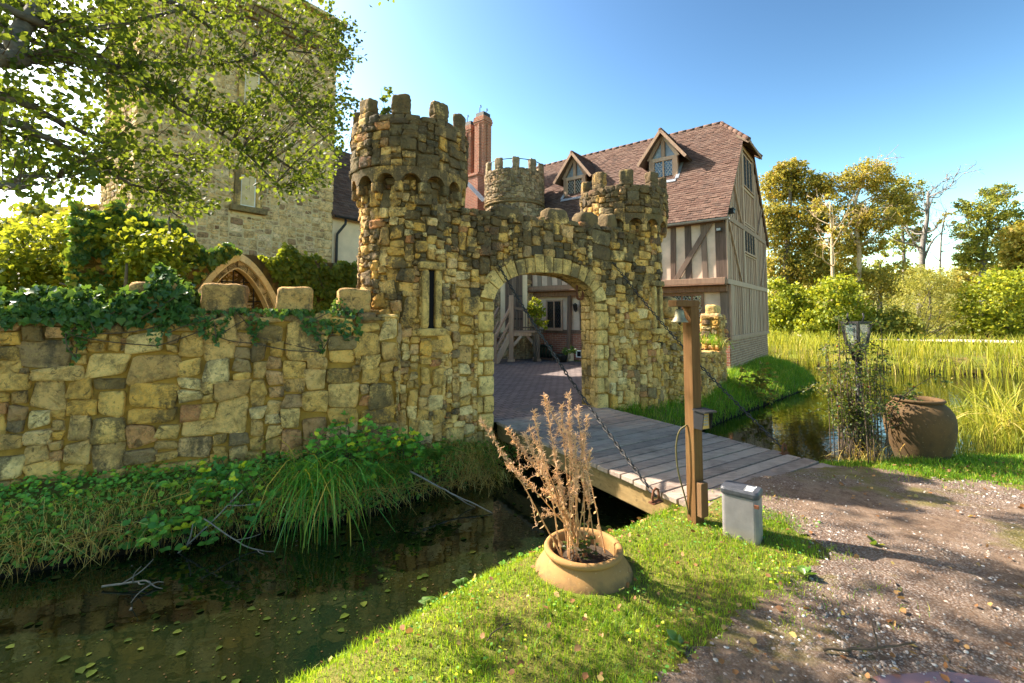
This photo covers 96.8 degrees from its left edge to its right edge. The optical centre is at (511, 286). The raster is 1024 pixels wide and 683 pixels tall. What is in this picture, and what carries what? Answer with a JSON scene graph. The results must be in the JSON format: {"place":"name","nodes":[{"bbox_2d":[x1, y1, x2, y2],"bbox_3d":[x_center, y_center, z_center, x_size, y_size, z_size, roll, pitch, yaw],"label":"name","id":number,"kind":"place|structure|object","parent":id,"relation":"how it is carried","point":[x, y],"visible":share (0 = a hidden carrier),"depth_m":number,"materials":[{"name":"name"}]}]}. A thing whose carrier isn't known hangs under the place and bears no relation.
{"place":"outdoors","nodes":[
{"label":"outdoors","id":0,"kind":"place"},
{"bbox_2d":[0,365,1023,682],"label":"moat water","id":1,"kind":"structure","parent":0,"point":[40,651],"depth_m":3.86,"materials":[{"name":"liquid"}]},
{"bbox_2d":[102,561,162,601],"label":"fallen branch","id":2,"kind":"object","parent":1,"relation":"in","point":[126,582],"visible":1,"depth_m":3.75,"materials":[{"name":"grey wood"}]},
{"bbox_2d":[129,490,253,609],"bbox_3d":[-3.059,2.341,4.108,0.679,0.653,1.117,-1,-4,18],"label":"fallen branch","id":3,"kind":"object","parent":1,"relation":"in","point":[188,542],"visible":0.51,"depth_m":4.41,"materials":[{"name":"brown wood"}]},
{"bbox_2d":[204,518,297,553],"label":"fallen branch","id":4,"kind":"object","parent":1,"relation":"on","point":[211,523],"visible":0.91,"depth_m":4.37,"materials":[{"name":"grey wood"}]},
{"bbox_2d":[0,460,633,682],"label":"floating leaves","id":5,"kind":"object","parent":1,"relation":"on","point":[81,670],"visible":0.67,"depth_m":3.55,"materials":[{"name":"green plant"}]},
{"bbox_2d":[700,305,728,381],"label":"stone pier","id":6,"kind":"structure","parent":1,"relation":"in","point":[713,320],"depth_m":11.53,"materials":[{"name":"stone"}]},
{"bbox_2d":[700,330,739,348],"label":"ivy","id":7,"kind":"object","parent":6,"relation":"attached to","point":[711,342],"depth_m":11.08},
{"bbox_2d":[736,360,778,404],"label":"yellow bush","id":8,"kind":"object","parent":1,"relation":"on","point":[762,383],"visible":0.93,"depth_m":11.34,"materials":[{"name":"plant"}]},
{"bbox_2d":[768,328,1023,379],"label":"reeds","id":9,"kind":"object","parent":1,"relation":"on","point":[919,345],"visible":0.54,"depth_m":18.68,"materials":[{"name":"plant"}]},
{"bbox_2d":[815,451,1023,495],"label":"pond edge grass","id":10,"kind":"structure","parent":1,"relation":"on","point":[963,459],"depth_m":4.90,"materials":[{"name":"plant"}]},
{"bbox_2d":[936,367,1023,443],"bbox_3d":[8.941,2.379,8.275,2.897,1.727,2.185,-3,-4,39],"label":"grass","id":11,"kind":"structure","parent":1,"relation":"in","point":[1004,418],"depth_m":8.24,"materials":[{"name":"plant"}]},
{"bbox_2d":[945,392,1023,456],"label":"pond reeds","id":12,"kind":"object","parent":1,"relation":"on","point":[974,434],"visible":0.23,"depth_m":8.12,"materials":[{"name":"plant"}]},
{"bbox_2d":[953,441,1023,455],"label":"reeds","id":13,"kind":"object","parent":1,"relation":"on","point":[969,451],"visible":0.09,"depth_m":6.90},
{"bbox_2d":[0,289,1023,682],"bbox_3d":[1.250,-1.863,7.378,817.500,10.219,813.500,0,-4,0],"label":"ground","id":14,"kind":"structure","parent":0,"point":[512,647],"depth_m":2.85,"materials":[{"name":"plant"}]},
{"bbox_2d":[0,201,62,250],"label":"background tree","id":15,"kind":"object","parent":14,"relation":"on","point":[30,210],"visible":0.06,"depth_m":29.34,"materials":[{"name":"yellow plant"}]},
{"bbox_2d":[0,209,89,293],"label":"garden shrub","id":16,"kind":"object","parent":14,"relation":"on","point":[22,264],"visible":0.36,"depth_m":7.20,"materials":[{"name":"green plant"}]},
{"bbox_2d":[28,201,99,249],"bbox_3d":[-23.655,-0.650,24.368,4.329,7.998,3.300,0,-4,0],"label":"background tree","id":17,"kind":"object","parent":14,"relation":"on","point":[90,206],"visible":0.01,"depth_m":24.34,"materials":[{"name":"green plant"}]},
{"bbox_2d":[56,212,201,286],"bbox_3d":[-5.862,0.506,6.925,2.818,3.188,1.352,-2,-4,27],"label":"garden shrub","id":18,"kind":"object","parent":14,"relation":"on","point":[143,252],"visible":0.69,"depth_m":6.40,"materials":[{"name":"green plant"}]},
{"bbox_2d":[112,506,221,554],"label":"bramble","id":19,"kind":"object","parent":14,"relation":"on","point":[153,522],"visible":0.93,"depth_m":4.36,"materials":[{"name":"green plant"}]},
{"bbox_2d":[0,0,394,224],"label":"alder tree","id":20,"kind":"object","parent":14,"relation":"on","point":[95,166],"visible":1,"depth_m":3.24,"materials":[{"name":"green plant"}]},
{"bbox_2d":[0,281,401,488],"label":"stone wall","id":21,"kind":"structure","parent":14,"relation":"on","point":[100,406],"depth_m":5.25,"materials":[{"name":"stone"}]},
{"bbox_2d":[0,286,17,328],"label":"ivy clump","id":22,"kind":"object","parent":21,"relation":"on","point":[5,295],"visible":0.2,"depth_m":4.73,"materials":[{"name":"green plant"}]},
{"bbox_2d":[0,284,114,331],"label":"ivy clump","id":23,"kind":"object","parent":21,"relation":"on","point":[36,304],"visible":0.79,"depth_m":4.79,"materials":[{"name":"green plant"}]},
{"bbox_2d":[103,262,200,330],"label":"ivy clump","id":24,"kind":"object","parent":21,"relation":"attached to","point":[183,298],"visible":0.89,"depth_m":5.16,"materials":[{"name":"green plant"}]},
{"bbox_2d":[60,306,363,365],"bbox_3d":[-3.397,0.548,5.441,3.084,0.660,0.314,1,-4,-22],"label":"trailing ivy","id":25,"kind":"object","parent":21,"relation":"attached to","point":[244,311],"visible":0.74,"depth_m":5.38,"materials":[{"name":"green plant"}]},
{"bbox_2d":[330,297,350,316],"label":"ivy clump","id":26,"kind":"object","parent":21,"relation":"attached to","point":[335,306],"visible":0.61,"depth_m":5.95,"materials":[{"name":"green plant"}]},
{"bbox_2d":[158,455,275,520],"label":"bramble","id":27,"kind":"object","parent":14,"relation":"on","point":[206,481],"visible":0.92,"depth_m":4.70,"materials":[{"name":"green plant"}]},
{"bbox_2d":[77,254,358,313],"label":"garden wall","id":28,"kind":"structure","parent":14,"relation":"on","point":[252,273],"depth_m":8.43,"materials":[{"name":"stone"}]},
{"bbox_2d":[58,199,242,301],"bbox_3d":[-5.479,-0.152,7.126,0.494,2.283,2.319,-3,-4,38],"label":"wall ivy","id":29,"kind":"object","parent":28,"relation":"attached to","point":[77,253],"depth_m":6.56,"materials":[{"name":"green plant"}]},
{"bbox_2d":[257,242,358,314],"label":"wall creeper","id":30,"kind":"object","parent":28,"relation":"attached to","point":[313,274],"depth_m":9.01,"materials":[{"name":"green plant"}]},
{"bbox_2d":[97,0,348,262],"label":"stone keep","id":31,"kind":"structure","parent":14,"relation":"on","point":[265,225],"depth_m":13.07,"materials":[{"name":"beige stone"}]},
{"bbox_2d":[229,165,267,215],"bbox_3d":[-7.559,-2.762,13.068,0.270,1.270,0.970,-3,-4,38],"label":"window","id":32,"kind":"structure","parent":31,"relation":"in","point":[257,209],"depth_m":12.93,"materials":[{"name":"beige stone"}]},
{"bbox_2d":[233,61,270,116],"bbox_3d":[-7.559,-5.777,13.252,0.270,1.410,0.970,-3,-4,38],"label":"window","id":33,"kind":"structure","parent":31,"relation":"in","point":[241,84],"depth_m":13.07,"materials":[{"name":"beige stone"}]},
{"bbox_2d":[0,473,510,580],"bbox_3d":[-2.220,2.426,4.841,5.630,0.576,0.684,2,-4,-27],"label":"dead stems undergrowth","id":34,"kind":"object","parent":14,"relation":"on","point":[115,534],"visible":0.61,"depth_m":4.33,"materials":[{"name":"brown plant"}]},
{"bbox_2d":[0,435,517,573],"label":"ground ivy leaves","id":35,"kind":"object","parent":14,"relation":"on","point":[58,485],"visible":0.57,"depth_m":4.74,"materials":[{"name":"green plant"}]},
{"bbox_2d":[0,426,523,586],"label":"dry bank grass","id":36,"kind":"structure","parent":14,"relation":"on","point":[100,515],"depth_m":4.62,"materials":[{"name":"plant"}]},
{"bbox_2d":[212,435,409,560],"bbox_3d":[-2.289,2.368,4.911,2.378,1.364,1.551,-1,-4,10],"label":"sedge","id":37,"kind":"object","parent":14,"relation":"on","point":[321,480],"visible":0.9,"depth_m":4.81,"materials":[{"name":"plant"}]},
{"bbox_2d":[294,410,407,481],"bbox_3d":[-2.002,1.921,5.494,1.228,0.804,0.848,3,-4,-36],"label":"bramble","id":38,"kind":"object","parent":14,"relation":"on","point":[340,442],"visible":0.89,"depth_m":5.47,"materials":[{"name":"green plant"}]},
{"bbox_2d":[328,445,429,516],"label":"sedge","id":39,"kind":"object","parent":14,"relation":"on","point":[372,472],"visible":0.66,"depth_m":5.36,"materials":[{"name":"plant"}]},
{"bbox_2d":[354,427,445,469],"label":"bramble","id":40,"kind":"object","parent":14,"relation":"on","point":[410,445],"visible":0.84,"depth_m":5.77,"materials":[{"name":"green plant"}]},
{"bbox_2d":[381,460,431,476],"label":"fern","id":41,"kind":"object","parent":14,"relation":"on","point":[398,466],"visible":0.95,"depth_m":5.47,"materials":[{"name":"green plant"}]},
{"bbox_2d":[331,105,492,262],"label":"wing","id":42,"kind":"structure","parent":14,"relation":"on","point":[346,231],"depth_m":17.44,"materials":[{"name":"brick"}]},
{"bbox_2d":[418,596,435,607],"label":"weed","id":43,"kind":"object","parent":14,"relation":"on","point":[424,600],"visible":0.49,"depth_m":2.97,"materials":[{"name":"green plant"}]},
{"bbox_2d":[419,441,462,461],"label":"fern","id":44,"kind":"object","parent":14,"relation":"on","point":[430,453],"visible":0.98,"depth_m":5.80,"materials":[{"name":"green plant"}]},
{"bbox_2d":[452,577,467,588],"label":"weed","id":45,"kind":"object","parent":14,"relation":"on","point":[461,581],"visible":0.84,"depth_m":2.97,"materials":[{"name":"green plant"}]},
{"bbox_2d":[429,432,526,497],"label":"grass tussock","id":46,"kind":"object","parent":14,"relation":"on","point":[488,475],"depth_m":6.18,"materials":[{"name":"plant"}]},
{"bbox_2d":[458,433,520,482],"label":"grass tussock","id":47,"kind":"object","parent":14,"relation":"on","point":[491,459],"depth_m":6.46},
{"bbox_2d":[349,93,668,448],"bbox_3d":[0.357,0.164,8.229,6.407,5.558,1.842,2,-4,-31],"label":"gatehouse","id":48,"kind":"object","parent":14,"relation":"on","point":[432,255],"visible":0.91,"depth_m":6.87,"materials":[{"name":"stone"}]},
{"bbox_2d":[498,265,662,504],"bbox_3d":[0.518,0.779,5.540,0.132,2.434,3.334,2,-4,-27],"label":"chain","id":49,"kind":"object","parent":48,"relation":"attached to","point":[656,501],"visible":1,"depth_m":4.82,"materials":[{"name":"metal"}]},
{"bbox_2d":[612,261,789,454],"bbox_3d":[2.534,0.760,6.862,0.132,2.633,3.139,2,-4,-28],"label":"chain","id":50,"kind":"object","parent":48,"relation":"attached to","point":[784,451],"visible":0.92,"depth_m":6.24,"materials":[{"name":"metal"}]},
{"bbox_2d":[294,488,854,682],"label":"clover leaves","id":51,"kind":"object","parent":14,"relation":"on","point":[521,664],"visible":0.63,"depth_m":2.64,"materials":[{"name":"green plant"}]},
{"bbox_2d":[535,527,632,594],"bbox_3d":[0.469,1.877,2.991,0.672,0.359,0.668,0,-4,0],"label":"squat pot","id":52,"kind":"object","parent":14,"relation":"on","point":[608,572],"visible":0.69,"depth_m":2.82,"materials":[{"name":"ceramic"}]},
{"bbox_2d":[479,390,605,562],"bbox_3d":[0.201,1.237,3.034,0.852,1.087,0.473,0,-4,0],"label":"dried willowherb","id":53,"kind":"object","parent":52,"relation":"in","point":[572,524],"visible":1,"depth_m":2.99,"materials":[{"name":"plant"}]},
{"bbox_2d":[562,534,602,560],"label":"weed","id":54,"kind":"object","parent":52,"relation":"in","point":[583,545],"visible":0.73,"depth_m":2.97,"materials":[{"name":"green plant"}]},
{"bbox_2d":[527,121,768,370],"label":"timber framed house","id":55,"kind":"structure","parent":14,"relation":"on","point":[714,244],"depth_m":15.43,"materials":[{"name":"tile"}]},
{"bbox_2d":[546,300,562,330],"bbox_3d":[1.558,1.046,16.947,0.820,1.140,0.110,-3,-4,38],"label":"window","id":56,"kind":"structure","parent":55,"relation":"in","point":[554,308],"depth_m":16.93,"materials":[{"name":"white wood"}]},
{"bbox_2d":[663,293,704,330],"bbox_3d":[5.254,0.789,14.054,1.400,1.160,0.110,-3,-4,38],"label":"window","id":57,"kind":"structure","parent":55,"relation":"in","point":[695,296],"depth_m":13.85,"materials":[{"name":"brown wood"}]},
{"bbox_2d":[743,153,754,195],"bbox_3d":[8.248,-3.917,15.897,0.110,1.190,1.600,-3,-4,38],"label":"window","id":58,"kind":"structure","parent":55,"relation":"in","point":[747,165],"depth_m":15.93,"materials":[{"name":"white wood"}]},
{"bbox_2d":[745,224,756,258],"bbox_3d":[8.229,-1.573,15.730,0.110,1.020,1.850,-3,-4,38],"label":"window","id":59,"kind":"structure","parent":55,"relation":"in","point":[749,240],"depth_m":15.72,"materials":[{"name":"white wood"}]},
{"bbox_2d":[496,407,835,521],"bbox_3d":[1.562,2.501,6.018,2.502,0.963,4.023,2,-4,-32],"label":"drawbridge","id":60,"kind":"object","parent":14,"relation":"on","point":[647,445],"visible":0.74,"depth_m":5.36,"materials":[{"name":"wood"}]},
{"bbox_2d":[321,459,1023,682],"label":"fallen leaves","id":61,"kind":"object","parent":14,"relation":"on","point":[752,640],"depth_m":2.53,"materials":[{"name":"plant"}]},
{"bbox_2d":[666,629,686,651],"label":"dock weed","id":62,"kind":"object","parent":14,"relation":"on","point":[675,640],"visible":1,"depth_m":2.27,"materials":[{"name":"green plant"}]},
{"bbox_2d":[662,296,702,404],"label":"moat wall","id":63,"kind":"structure","parent":14,"relation":"on","point":[673,368],"depth_m":9.30,"materials":[{"name":"stone"}]},
{"bbox_2d":[668,300,708,524],"bbox_3d":[1.411,1.020,3.631,0.250,1.828,0.143,2,-4,-25],"label":"bell post","id":64,"kind":"object","parent":14,"relation":"on","point":[697,494],"visible":0.81,"depth_m":3.65,"materials":[{"name":"brown wood"}]},
{"bbox_2d":[671,307,687,324],"bbox_3d":[1.355,0.232,3.681,0.132,0.149,0.132,0,-4,0],"label":"bell","id":65,"kind":"object","parent":64,"relation":"hanging from","point":[679,316],"visible":0.99,"depth_m":3.65,"materials":[{"name":"silver metal"}]},
{"bbox_2d":[675,425,689,514],"bbox_3d":[1.371,1.464,3.668,0.098,0.706,0.015,-1,-4,15],"label":"cable","id":66,"kind":"object","parent":64,"relation":"attached to","point":[680,429],"visible":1,"depth_m":3.67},
{"bbox_2d":[692,407,716,429],"bbox_3d":[1.516,1.043,3.585,0.130,0.156,0.130,2,-4,-25],"label":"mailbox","id":67,"kind":"object","parent":64,"relation":"attached to","point":[702,418],"visible":1,"depth_m":3.58,"materials":[{"name":"grey plastic"}]},
{"bbox_2d":[608,354,818,426],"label":"bank grass","id":68,"kind":"structure","parent":14,"relation":"on","point":[782,367],"depth_m":11.48,"materials":[{"name":"plant"}]},
{"bbox_2d":[700,348,726,398],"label":"ruined wall","id":69,"kind":"structure","parent":14,"relation":"on","point":[711,362],"depth_m":10.50,"materials":[{"name":"stone"}]},
{"bbox_2d":[720,480,762,544],"bbox_3d":[1.715,1.695,3.392,0.266,0.410,0.184,-3,-5,40],"label":"trash bin","id":70,"kind":"object","parent":14,"relation":"on","point":[742,510],"visible":0.88,"depth_m":3.33,"materials":[{"name":"metal"}]},
{"bbox_2d":[767,274,822,338],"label":"hedge bush","id":71,"kind":"object","parent":14,"relation":"on","point":[786,314],"visible":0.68,"depth_m":29.66,"materials":[{"name":"green plant"}]},
{"bbox_2d":[758,157,842,312],"bbox_3d":[23.808,-3.354,38.548,7.103,15.121,5.728,0,-4,0],"label":"golden tree","id":72,"kind":"object","parent":14,"relation":"on","point":[790,176],"visible":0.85,"depth_m":37.90,"materials":[{"name":"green plant"}]},
{"bbox_2d":[793,237,868,306],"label":"wood tree","id":73,"kind":"object","parent":14,"relation":"on","point":[845,261],"visible":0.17,"depth_m":51.97,"materials":[{"name":"green plant"}]},
{"bbox_2d":[806,187,856,300],"bbox_3d":[23.603,-2.097,33.891,3.219,12.039,4.536,0,-4,0],"label":"pale trunk tree","id":74,"kind":"object","parent":14,"relation":"on","point":[833,232],"visible":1,"depth_m":34.20,"materials":[{"name":"yellow plant"}]},
{"bbox_2d":[646,466,1023,682],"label":"gravel drive","id":75,"kind":"structure","parent":14,"relation":"on","point":[860,509],"depth_m":2.75,"materials":[{"name":"gravel"}]},
{"bbox_2d":[791,565,817,575],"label":"dock weed","id":76,"kind":"object","parent":75,"relation":"on","point":[803,570],"visible":1,"depth_m":2.88,"materials":[{"name":"green plant"}]},
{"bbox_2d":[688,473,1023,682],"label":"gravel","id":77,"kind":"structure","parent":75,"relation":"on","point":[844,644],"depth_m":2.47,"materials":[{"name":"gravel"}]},
{"bbox_2d":[822,619,915,651],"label":"fallen branch","id":78,"kind":"object","parent":75,"relation":"on","point":[849,649],"visible":0.87,"depth_m":2.22,"materials":[{"name":"wood"}]},
{"bbox_2d":[873,672,1000,682],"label":"puddle water","id":79,"kind":"structure","parent":75,"relation":"on","point":[954,677],"depth_m":2.08,"materials":[{"name":"grey liquid"}]},
{"bbox_2d":[793,270,886,340],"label":"hedge bush","id":80,"kind":"object","parent":14,"relation":"on","point":[818,319],"visible":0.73,"depth_m":28.20,"materials":[{"name":"green plant"}]},
{"bbox_2d":[840,313,871,460],"bbox_3d":[4.085,1.193,5.357,0.283,1.772,0.222,1,-4,-16],"label":"lantern post","id":81,"kind":"object","parent":14,"relation":"on","point":[856,329],"visible":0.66,"depth_m":5.33,"materials":[{"name":"black metal"}]},
{"bbox_2d":[825,438,903,462],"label":"grass tuft","id":82,"kind":"object","parent":14,"relation":"on","point":[866,457],"visible":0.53,"depth_m":5.19,"materials":[{"name":"plant"}]},
{"bbox_2d":[816,153,927,309],"bbox_3d":[28.587,-3.336,36.038,7.276,14.768,5.609,0,-4,0],"label":"birch tree","id":83,"kind":"object","parent":14,"relation":"on","point":[862,221],"visible":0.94,"depth_m":36.09,"materials":[{"name":"green plant"}]},
{"bbox_2d":[798,314,954,464],"bbox_3d":[4.145,1.147,5.365,1.371,1.669,1.075,0,-4,0],"label":"rambling rose","id":84,"kind":"object","parent":14,"relation":"on","point":[848,414],"visible":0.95,"depth_m":5.28,"materials":[{"name":"green plant"}]},
{"bbox_2d":[839,259,915,311],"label":"wood tree","id":85,"kind":"object","parent":14,"relation":"on","point":[877,262],"visible":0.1,"depth_m":54.19,"materials":[{"name":"green plant"}]},
{"bbox_2d":[852,304,929,341],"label":"bush","id":86,"kind":"object","parent":14,"relation":"on","point":[897,321],"visible":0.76,"depth_m":27.49,"materials":[{"name":"green plant"}]},
{"bbox_2d":[835,257,952,311],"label":"brown bush","id":87,"kind":"object","parent":14,"relation":"on","point":[871,275],"visible":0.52,"depth_m":36.02,"materials":[{"name":"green plant"}]},
{"bbox_2d":[877,173,935,308],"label":"dark tree","id":88,"kind":"object","parent":14,"relation":"on","point":[895,244],"visible":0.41,"depth_m":42.23,"materials":[{"name":"green plant"}]},
{"bbox_2d":[797,325,1022,342],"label":"verge grass","id":89,"kind":"structure","parent":14,"relation":"on","point":[948,335],"depth_m":27.87,"materials":[{"name":"green plant"}]},
{"bbox_2d":[883,395,957,460],"bbox_3d":[4.884,1.720,5.455,0.677,0.772,0.674,0,-4,0],"label":"tall urn","id":90,"kind":"object","parent":14,"relation":"on","point":[928,428],"visible":0.78,"depth_m":5.23,"materials":[{"name":"ceramic"}]},
{"bbox_2d":[901,383,923,404],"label":"urn plant","id":91,"kind":"object","parent":90,"relation":"on","point":[910,396],"visible":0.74,"depth_m":5.47,"materials":[{"name":"green plant"}]},
{"bbox_2d":[878,263,981,338],"bbox_3d":[26.811,0.950,29.026,7.350,5.110,4.138,0,-4,0],"label":"willow bush","id":92,"kind":"object","parent":14,"relation":"on","point":[937,304],"visible":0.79,"depth_m":28.78,"materials":[{"name":"green plant"}]},
{"bbox_2d":[886,160,982,327],"bbox_3d":[35.411,-3.126,38.029,5.706,14.630,5.976,2,-4,-29],"label":"dead tree","id":93,"kind":"object","parent":14,"relation":"on","point":[922,251],"visible":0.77,"depth_m":38.22,"materials":[{"name":"wood"}]},
{"bbox_2d":[917,187,969,330],"bbox_3d":[34.374,-2.062,36.562,5.178,12.290,2.837,1,-4,-19],"label":"sapling","id":94,"kind":"object","parent":14,"relation":"on","point":[946,214],"visible":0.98,"depth_m":36.17,"materials":[{"name":"grey plant"}]},
{"bbox_2d":[941,262,1001,302],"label":"wood tree","id":95,"kind":"object","parent":14,"relation":"on","point":[967,276],"visible":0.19,"depth_m":54.62,"materials":[{"name":"green plant"}]},
{"bbox_2d":[939,181,1023,314],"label":"spreading tree","id":96,"kind":"object","parent":14,"relation":"on","point":[975,249],"visible":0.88,"depth_m":39.87,"materials":[{"name":"green plant"}]},
{"bbox_2d":[940,263,1023,339],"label":"hedge bush","id":97,"kind":"object","parent":14,"relation":"on","point":[1004,318],"visible":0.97,"depth_m":27.38,"materials":[{"name":"green plant"}]},
{"bbox_2d":[987,220,1023,305],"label":"edge tree","id":98,"kind":"object","parent":14,"relation":"on","point":[1010,254],"visible":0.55,"depth_m":32.77,"materials":[{"name":"green plant"}]},
{"bbox_2d":[0,0,1023,291],"label":"sky","id":99,"kind":"structure","parent":0,"point":[936,85],"materials":[{"name":"blue"}]},
{"bbox_2d":[493,359,594,421],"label":"courtyard paving","id":100,"kind":"structure","parent":0,"point":[517,382],"depth_m":10.50,"materials":[{"name":"stone"}]},
{"bbox_2d":[328,86,393,158],"bbox_3d":[-2.807,-0.836,8.690,1.481,6.031,0.626,0,-4,-8],"label":"courtyard sapling","id":101,"kind":"object","parent":100,"relation":"on","point":[384,110],"visible":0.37,"depth_m":8.77,"materials":[{"name":"plant"}]},
{"bbox_2d":[484,156,544,358],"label":"stair tower","id":102,"kind":"structure","parent":100,"relation":"on","point":[522,189],"depth_m":17.40,"materials":[{"name":"stone"}]},
{"bbox_2d":[505,275,522,330],"bbox_3d":[0.070,0.588,16.980,0.644,2.100,0.061,0,-4,0],"label":"door","id":103,"kind":"structure","parent":102,"relation":"in","point":[516,282],"depth_m":16.97,"materials":[{"name":"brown wood"}]},
{"bbox_2d":[493,295,540,363],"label":"timber staircase","id":104,"kind":"structure","parent":100,"relation":"on","point":[511,334],"depth_m":16.17,"materials":[{"name":"brown wood"}]},
{"bbox_2d":[527,296,548,361],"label":"courtyard creeper","id":105,"kind":"object","parent":104,"relation":"attached to","point":[534,309],"visible":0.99,"depth_m":16.14,"materials":[{"name":"green plant"}]},
{"bbox_2d":[512,405,545,411],"bbox_3d":[0.307,2.138,8.022,0.599,0.012,0.599,0,-4,0],"label":"drain cover","id":106,"kind":"object","parent":100,"relation":"on","point":[524,408],"visible":0.92,"depth_m":7.97,"materials":[{"name":"metal"}]},
{"bbox_2d":[561,346,576,358],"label":"planter plant","id":107,"kind":"object","parent":100,"relation":"on","point":[565,351],"visible":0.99,"depth_m":15.20,"materials":[{"name":"green plant"}]},
{"bbox_2d":[800,335,1016,342],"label":"road","id":108,"kind":"structure","parent":0,"point":[946,340],"depth_m":25.42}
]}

